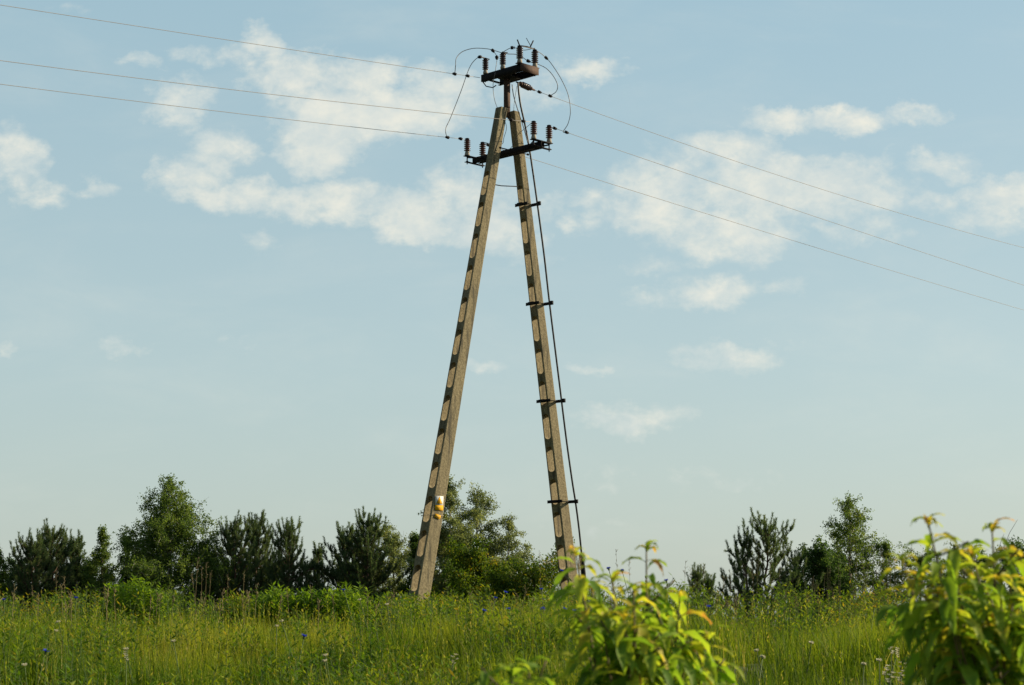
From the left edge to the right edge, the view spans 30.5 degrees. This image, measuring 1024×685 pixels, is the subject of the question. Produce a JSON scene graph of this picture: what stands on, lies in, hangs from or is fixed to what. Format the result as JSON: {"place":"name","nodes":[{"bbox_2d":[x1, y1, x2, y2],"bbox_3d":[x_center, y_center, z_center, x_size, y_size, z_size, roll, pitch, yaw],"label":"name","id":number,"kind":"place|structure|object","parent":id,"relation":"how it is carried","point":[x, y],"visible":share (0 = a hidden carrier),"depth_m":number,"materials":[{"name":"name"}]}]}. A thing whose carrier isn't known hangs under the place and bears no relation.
{"place":"outdoors","nodes":[
{"label":"outdoors","id":0,"kind":"place"},
{"bbox_2d":[0,595,965,684],"bbox_3d":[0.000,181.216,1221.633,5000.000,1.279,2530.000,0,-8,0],"label":"ground","id":1,"kind":"structure","parent":0,"point":[735,669],"depth_m":18.12,"materials":[{"name":"green plant"}]},
{"bbox_2d":[0,547,12,620],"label":"broadleaf tree","id":2,"kind":"object","parent":1,"relation":"on","point":[3,575],"visible":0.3,"depth_m":55.51,"materials":[{"name":"green plant"}]},
{"bbox_2d":[0,557,43,626],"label":"leafy bush","id":3,"kind":"object","parent":1,"relation":"on","point":[11,579],"visible":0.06,"depth_m":57.50,"materials":[{"name":"green plant"}]},
{"bbox_2d":[22,663,26,684],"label":"white flower","id":4,"kind":"object","parent":1,"relation":"on","point":[24,664],"visible":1,"depth_m":14.19,"materials":[{"name":"beige plant"}]},
{"bbox_2d":[37,649,47,684],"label":"cornflower","id":5,"kind":"object","parent":1,"relation":"on","point":[42,663],"visible":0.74,"depth_m":15.67,"materials":[{"name":"green plant"}]},
{"bbox_2d":[0,527,86,621],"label":"pine tree","id":6,"kind":"object","parent":1,"relation":"on","point":[30,550],"visible":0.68,"depth_m":55.43,"materials":[{"name":"green plant"}]},
{"bbox_2d":[7,518,92,625],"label":"pine tree","id":7,"kind":"object","parent":1,"relation":"on","point":[61,552],"visible":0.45,"depth_m":56.42,"materials":[{"name":"green plant"}]},
{"bbox_2d":[49,528,99,617],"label":"pine tree","id":8,"kind":"object","parent":1,"relation":"on","point":[80,544],"visible":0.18,"depth_m":57.48,"materials":[{"name":"green plant"}]},
{"bbox_2d":[62,554,105,603],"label":"leafy bush","id":9,"kind":"object","parent":1,"relation":"on","point":[82,579],"visible":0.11,"depth_m":57.34,"materials":[{"name":"green plant"}]},
{"bbox_2d":[70,524,122,628],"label":"broadleaf tree","id":10,"kind":"object","parent":1,"relation":"on","point":[102,555],"visible":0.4,"depth_m":56.53,"materials":[{"name":"green plant"}]},
{"bbox_2d":[115,535,134,588],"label":"broadleaf tree","id":11,"kind":"object","parent":1,"relation":"on","point":[126,578],"visible":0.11,"depth_m":57.50,"materials":[{"name":"green plant"}]},
{"bbox_2d":[123,651,128,684],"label":"flower cluster","id":12,"kind":"object","parent":1,"relation":"on","point":[126,657],"visible":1,"depth_m":15.31,"materials":[{"name":"beige plant"}]},
{"bbox_2d":[124,647,132,683],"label":"white flower","id":13,"kind":"object","parent":1,"relation":"on","point":[126,649],"visible":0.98,"depth_m":15.93,"materials":[{"name":"beige plant"}]},
{"bbox_2d":[96,574,175,638],"bbox_3d":[-6.150,4.413,30.689,1.318,1.284,1.458,0,-8,0],"label":"leafy shrub","id":14,"kind":"object","parent":1,"relation":"on","point":[130,590],"visible":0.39,"depth_m":30.48,"materials":[{"name":"green plant"}]},
{"bbox_2d":[84,472,255,625],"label":"birch tree","id":15,"kind":"object","parent":1,"relation":"on","point":[169,527],"visible":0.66,"depth_m":55.15,"materials":[{"name":"green plant"}]},
{"bbox_2d":[170,640,180,681],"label":"white flower","id":16,"kind":"object","parent":1,"relation":"on","point":[173,641],"visible":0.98,"depth_m":16.80,"materials":[{"name":"beige plant"}]},
{"bbox_2d":[193,509,271,621],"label":"pine tree","id":17,"kind":"object","parent":1,"relation":"on","point":[234,540],"visible":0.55,"depth_m":55.42,"materials":[{"name":"green plant"}]},
{"bbox_2d":[212,588,258,628],"bbox_3d":[-4.709,4.817,32.701,0.970,1.110,0.903,-3,-9,19],"label":"leafy shrub","id":18,"kind":"object","parent":1,"relation":"on","point":[239,597],"visible":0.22,"depth_m":32.56,"materials":[{"name":"green plant"}]},
{"bbox_2d":[229,509,290,601],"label":"pine tree","id":19,"kind":"object","parent":1,"relation":"on","point":[256,526],"visible":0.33,"depth_m":56.51,"materials":[{"name":"green plant"}]},
{"bbox_2d":[253,563,291,592],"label":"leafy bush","id":20,"kind":"object","parent":1,"relation":"on","point":[274,576],"visible":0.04,"depth_m":57.39,"materials":[{"name":"green plant"}]},
{"bbox_2d":[242,581,306,633],"bbox_3d":[-3.856,4.473,30.659,1.114,1.207,1.057,0,-8,0],"label":"leafy shrub","id":21,"kind":"object","parent":1,"relation":"on","point":[274,601],"visible":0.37,"depth_m":30.46,"materials":[{"name":"green plant"}]},
{"bbox_2d":[274,625,278,670],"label":"white flower","id":22,"kind":"object","parent":1,"relation":"on","point":[276,638],"visible":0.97,"depth_m":18.48,"materials":[{"name":"beige plant"}]},
{"bbox_2d":[252,515,317,611],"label":"pine tree","id":23,"kind":"object","parent":1,"relation":"on","point":[288,540],"visible":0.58,"depth_m":55.53,"materials":[{"name":"green plant"}]},
{"bbox_2d":[296,634,306,672],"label":"cornflower","id":24,"kind":"object","parent":1,"relation":"on","point":[303,635],"visible":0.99,"depth_m":17.34,"materials":[{"name":"green plant"}]},
{"bbox_2d":[286,585,340,631],"bbox_3d":[-3.298,4.530,30.712,0.946,1.132,0.931,-8,-12,44],"label":"leafy shrub","id":25,"kind":"object","parent":1,"relation":"on","point":[305,598],"visible":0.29,"depth_m":30.53,"materials":[{"name":"green plant"}]},
{"bbox_2d":[293,555,340,596],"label":"tree","id":26,"kind":"object","parent":1,"relation":"on","point":[321,565],"visible":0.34,"depth_m":56.14,"materials":[{"name":"green plant"}]},
{"bbox_2d":[309,540,329,589],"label":"pine tree","id":27,"kind":"object","parent":1,"relation":"on","point":[317,552],"visible":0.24,"depth_m":57.58,"materials":[{"name":"green plant"}]},
{"bbox_2d":[308,581,381,631],"bbox_3d":[-2.739,4.489,30.683,1.305,1.222,1.292,0,-8,0],"label":"leafy shrub","id":28,"kind":"object","parent":1,"relation":"on","point":[340,605],"visible":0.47,"depth_m":30.49,"materials":[{"name":"green plant"}]},
{"bbox_2d":[310,520,383,601],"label":"pine tree","id":29,"kind":"object","parent":1,"relation":"on","point":[333,582],"visible":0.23,"depth_m":56.39,"materials":[{"name":"green plant"}]},
{"bbox_2d":[341,589,355,633],"bbox_3d":[-1.931,3.764,23.692,0.075,1.383,0.073,-21,-10,23],"label":"cornflower","id":30,"kind":"object","parent":1,"relation":"on","point":[343,590],"visible":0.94,"depth_m":23.77,"materials":[{"name":"green plant"}]},
{"bbox_2d":[328,560,381,592],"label":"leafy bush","id":31,"kind":"object","parent":1,"relation":"on","point":[348,583],"visible":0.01,"depth_m":57.47,"materials":[{"name":"green plant"}]},
{"bbox_2d":[330,506,410,604],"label":"pine tree","id":32,"kind":"object","parent":1,"relation":"on","point":[372,535],"visible":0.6,"depth_m":55.38,"materials":[{"name":"green plant"}]},
{"bbox_2d":[352,520,413,600],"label":"broadleaf tree","id":33,"kind":"object","parent":1,"relation":"on","point":[396,549],"visible":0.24,"depth_m":56.43,"materials":[{"name":"green plant"}]},
{"bbox_2d":[371,592,402,636],"bbox_3d":[-2.199,4.862,32.612,0.929,1.081,0.820,6,-10,-36],"label":"leafy shrub","id":34,"kind":"object","parent":1,"relation":"on","point":[385,620],"visible":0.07,"depth_m":32.58,"materials":[{"name":"green plant"}]},
{"bbox_2d":[397,529,418,600],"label":"broadleaf tree","id":35,"kind":"object","parent":1,"relation":"on","point":[413,543],"visible":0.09,"depth_m":55.54,"materials":[{"name":"green plant"}]},
{"bbox_2d":[403,474,484,599],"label":"birch tree","id":36,"kind":"object","parent":1,"relation":"on","point":[461,532],"visible":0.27,"depth_m":53.49,"materials":[{"name":"green plant"}]},
{"bbox_2d":[422,590,471,623],"bbox_3d":[-1.012,4.306,28.705,0.918,1.069,0.756,-5,-10,28],"label":"leafy shrub","id":37,"kind":"object","parent":1,"relation":"on","point":[462,606],"visible":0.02,"depth_m":28.68,"materials":[{"name":"green plant"}]},
{"bbox_2d":[450,654,458,683],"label":"flower cluster","id":38,"kind":"object","parent":1,"relation":"on","point":[453,664],"visible":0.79,"depth_m":14.97,"materials":[{"name":"beige plant"}]},
{"bbox_2d":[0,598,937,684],"bbox_3d":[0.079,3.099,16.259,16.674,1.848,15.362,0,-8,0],"label":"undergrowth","id":39,"kind":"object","parent":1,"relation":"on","point":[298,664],"depth_m":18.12,"materials":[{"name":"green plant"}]},
{"bbox_2d":[429,534,511,618],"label":"broadleaf tree","id":40,"kind":"object","parent":1,"relation":"on","point":[463,568],"visible":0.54,"depth_m":49.37,"materials":[{"name":"green plant"}]},
{"bbox_2d":[432,482,535,597],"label":"birch tree","id":41,"kind":"object","parent":1,"relation":"on","point":[477,501],"visible":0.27,"depth_m":54.71,"materials":[{"name":"green plant"}]},
{"bbox_2d":[408,38,577,613],"bbox_3d":[-0.084,-0.029,33.356,1.824,10.960,4.311,-8,-12,44],"label":"power pole","id":42,"kind":"object","parent":1,"relation":"on","point":[425,560],"visible":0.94,"depth_m":33.75,"materials":[{"name":"concrete"}]},
{"bbox_2d":[1,84,465,139],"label":"overhead wire","id":43,"kind":"object","parent":42,"relation":"attached to","point":[459,138],"visible":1,"depth_m":30.78,"materials":[{"name":"metal"}]},
{"bbox_2d":[2,5,479,77],"bbox_3d":[-6.120,-4.942,28.902,15.392,1.360,0.062,8,-12,-43],"label":"overhead wire","id":44,"kind":"object","parent":42,"relation":"attached to","point":[455,74],"visible":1,"depth_m":30.71,"materials":[{"name":"metal"}]},
{"bbox_2d":[0,60,527,122],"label":"overhead wire","id":45,"kind":"object","parent":42,"relation":"attached to","point":[512,120],"visible":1,"depth_m":29.17,"materials":[{"name":"metal"}]},
{"bbox_2d":[435,496,442,510],"bbox_3d":[-1.233,2.729,31.938,0.018,0.243,0.185,-8,-12,44],"label":"warning sign","id":46,"kind":"object","parent":42,"relation":"attached to","point":[438,502],"visible":1,"depth_m":31.93,"materials":[{"name":"yellow metal"}]},
{"bbox_2d":[445,55,483,136],"bbox_3d":[-0.800,-4.467,34.077,0.857,1.531,0.293,2,-9,-12],"label":"jumper wire","id":47,"kind":"object","parent":42,"relation":"attached to","point":[479,56],"visible":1,"depth_m":34.04,"materials":[{"name":"paint"}]},
{"bbox_2d":[455,48,506,69],"bbox_3d":[-0.600,-5.090,33.968,1.017,0.549,0.233,4,-9,-25],"label":"jumper wire","id":48,"kind":"object","parent":42,"relation":"attached to","point":[472,48],"visible":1,"depth_m":34.02,"materials":[{"name":"paint"}]},
{"bbox_2d":[484,49,506,143],"bbox_3d":[-0.285,-4.426,34.245,0.323,1.712,1.094,2,-9,-11],"label":"jumper wire","id":49,"kind":"object","parent":42,"relation":"attached to","point":[496,56],"visible":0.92,"depth_m":33.91,"materials":[{"name":"paint"}]},
{"bbox_2d":[514,54,557,95],"bbox_3d":[0.437,-4.923,34.280,1.058,0.628,0.386,7,-11,-41],"label":"jumper wire","id":50,"kind":"object","parent":42,"relation":"attached to","point":[528,60],"visible":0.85,"depth_m":34.35,"materials":[{"name":"paint"}]},
{"bbox_2d":[522,46,570,132],"bbox_3d":[0.710,-4.528,33.983,0.585,1.570,1.232,-5,-10,32],"label":"jumper wire","id":51,"kind":"object","parent":42,"relation":"attached to","point":[546,57],"visible":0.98,"depth_m":34.34,"materials":[{"name":"paint"}]},
{"bbox_2d":[512,82,587,595],"bbox_3d":[0.771,0.316,33.930,0.291,9.995,2.064,-8,-11,43],"label":"black cable","id":52,"kind":"object","parent":42,"relation":"attached to","point":[583,570],"visible":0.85,"depth_m":33.98,"materials":[{"name":"paint"}]},
{"bbox_2d":[486,143,1022,309],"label":"overhead wire","id":53,"kind":"object","parent":42,"relation":"attached to","point":[487,144],"visible":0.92,"depth_m":39.96,"materials":[{"name":"metal"}]},
{"bbox_2d":[535,90,1023,247],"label":"overhead wire","id":54,"kind":"object","parent":42,"relation":"attached to","point":[539,91],"visible":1,"depth_m":38.31,"materials":[{"name":"metal"}]},
{"bbox_2d":[552,126,1021,284],"bbox_3d":[9.760,-1.902,42.052,25.302,1.388,0.063,8,-12,-43],"label":"overhead wire","id":55,"kind":"object","parent":42,"relation":"attached to","point":[565,131],"visible":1,"depth_m":37.85,"materials":[{"name":"metal"}]},
{"bbox_2d":[0,544,1009,637],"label":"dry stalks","id":56,"kind":"object","parent":1,"relation":"on","point":[256,592],"visible":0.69,"depth_m":29.21,"materials":[{"name":"green plant"}]},
{"bbox_2d":[472,561,539,618],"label":"leafy bush","id":57,"kind":"object","parent":1,"relation":"on","point":[503,580],"visible":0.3,"depth_m":45.40,"materials":[{"name":"green plant"}]},
{"bbox_2d":[480,512,533,594],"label":"birch tree","id":58,"kind":"object","parent":1,"relation":"on","point":[509,524],"visible":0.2,"depth_m":54.65,"materials":[{"name":"green plant"}]},
{"bbox_2d":[0,574,1021,635],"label":"tall weeds","id":59,"kind":"object","parent":1,"relation":"on","point":[540,597],"visible":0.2,"depth_m":30.95,"materials":[{"name":"green plant"}]},
{"bbox_2d":[469,655,569,684],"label":"sapling","id":60,"kind":"object","parent":1,"relation":"on","point":[485,678],"visible":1,"depth_m":5.14,"materials":[{"name":"green plant"}]},
{"bbox_2d":[480,536,574,616],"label":"leafy bush","id":61,"kind":"object","parent":1,"relation":"on","point":[544,573],"visible":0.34,"depth_m":45.33,"materials":[{"name":"green plant"}]},
{"bbox_2d":[541,540,744,684],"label":"sapling","id":62,"kind":"object","parent":1,"relation":"on","point":[629,657],"visible":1,"depth_m":5.72,"materials":[{"name":"green plant"}]},
{"bbox_2d":[681,562,706,619],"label":"pine tree","id":63,"kind":"object","parent":1,"relation":"on","point":[696,575],"visible":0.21,"depth_m":54.51,"materials":[{"name":"green plant"}]},
{"bbox_2d":[693,572,723,623],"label":"pine tree","id":64,"kind":"object","parent":1,"relation":"on","point":[711,582],"visible":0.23,"depth_m":53.48,"materials":[{"name":"green plant"}]},
{"bbox_2d":[714,526,773,627],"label":"pine tree","id":65,"kind":"object","parent":1,"relation":"on","point":[743,575],"visible":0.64,"depth_m":51.52,"materials":[{"name":"green plant"}]},
{"bbox_2d":[754,648,764,682],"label":"white flower","id":66,"kind":"object","parent":1,"relation":"on","point":[756,650],"visible":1,"depth_m":15.74,"materials":[{"name":"beige plant"}]},
{"bbox_2d":[758,655,765,684],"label":"white flower","id":67,"kind":"object","parent":1,"relation":"on","point":[762,656],"visible":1,"depth_m":15.04,"materials":[{"name":"beige plant"}]},
{"bbox_2d":[717,507,824,630],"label":"pine tree","id":68,"kind":"object","parent":1,"relation":"on","point":[766,538],"visible":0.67,"depth_m":51.52,"materials":[{"name":"green plant"}]},
{"bbox_2d":[776,548,813,626],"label":"pine tree","id":69,"kind":"object","parent":1,"relation":"on","point":[791,557],"visible":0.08,"depth_m":53.62,"materials":[{"name":"green plant"}]},
{"bbox_2d":[806,641,813,675],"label":"white flower","id":70,"kind":"object","parent":1,"relation":"on","point":[811,642],"visible":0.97,"depth_m":16.66,"materials":[{"name":"beige plant"}]},
{"bbox_2d":[778,535,854,631],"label":"broadleaf tree","id":71,"kind":"object","parent":1,"relation":"on","point":[820,560],"visible":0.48,"depth_m":52.26,"materials":[{"name":"green plant"}]},
{"bbox_2d":[801,490,901,622],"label":"birch tree","id":72,"kind":"object","parent":1,"relation":"on","point":[859,549],"visible":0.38,"depth_m":53.54,"materials":[{"name":"green plant"}]},
{"bbox_2d":[861,662,866,684],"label":"white flower","id":73,"kind":"object","parent":1,"relation":"on","point":[863,663],"visible":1,"depth_m":14.27,"materials":[{"name":"beige plant"}]},
{"bbox_2d":[877,658,881,684],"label":"white flower","id":74,"kind":"object","parent":1,"relation":"on","point":[878,659],"visible":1,"depth_m":14.72,"materials":[{"name":"beige plant"}]},
{"bbox_2d":[862,536,907,610],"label":"broadleaf tree","id":75,"kind":"object","parent":1,"relation":"on","point":[886,545],"visible":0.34,"depth_m":53.54,"materials":[{"name":"green plant"}]},
{"bbox_2d":[882,665,890,684],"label":"flower cluster","id":76,"kind":"object","parent":1,"relation":"on","point":[884,672],"visible":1,"depth_m":13.75,"materials":[{"name":"beige plant"}]},
{"bbox_2d":[886,672,895,684],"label":"flower cluster","id":77,"kind":"object","parent":1,"relation":"on","point":[887,679],"visible":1,"depth_m":12.96,"materials":[{"name":"beige plant"}]},
{"bbox_2d":[889,647,893,679],"bbox_3d":[3.198,3.250,15.869,0.070,1.388,0.076,-4,-16,22],"label":"flower cluster","id":78,"kind":"object","parent":1,"relation":"on","point":[891,658],"visible":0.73,"depth_m":16.02,"materials":[{"name":"beige plant"}]},
{"bbox_2d":[889,647,899,680],"bbox_3d":[3.026,3.211,15.627,0.069,1.388,0.076,17,-5,-11],"label":"flower cluster","id":79,"kind":"object","parent":1,"relation":"on","point":[895,659],"visible":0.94,"depth_m":15.68,"materials":[{"name":"beige plant"}]},
{"bbox_2d":[897,670,903,684],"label":"flower cluster","id":80,"kind":"object","parent":1,"relation":"on","point":[899,679],"visible":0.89,"depth_m":13.14,"materials":[{"name":"beige plant"}]},
{"bbox_2d":[892,541,973,616],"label":"broadleaf tree","id":81,"kind":"object","parent":1,"relation":"on","point":[919,560],"visible":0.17,"depth_m":53.56,"materials":[{"name":"green plant"}]},
{"bbox_2d":[873,513,1023,684],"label":"sapling","id":82,"kind":"object","parent":1,"relation":"on","point":[985,646],"visible":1,"depth_m":5.37,"materials":[{"name":"green plant"}]},
{"bbox_2d":[935,540,999,609],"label":"broadleaf tree","id":83,"kind":"object","parent":1,"relation":"on","point":[962,576],"visible":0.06,"depth_m":54.45,"materials":[{"name":"green plant"}]},
{"bbox_2d":[968,535,1023,609],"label":"broadleaf tree","id":84,"kind":"object","parent":1,"relation":"on","point":[1018,545],"visible":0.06,"depth_m":51.63,"materials":[{"name":"green plant"}]},
{"bbox_2d":[0,588,1020,684],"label":"grass ears","id":85,"kind":"object","parent":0,"point":[733,615],"depth_m":18.03,"materials":[{"name":"green plant"}]},
{"bbox_2d":[0,0,1023,619],"label":"sky","id":86,"kind":"structure","parent":0,"point":[257,312],"materials":[{"name":"blue"}]}
]}

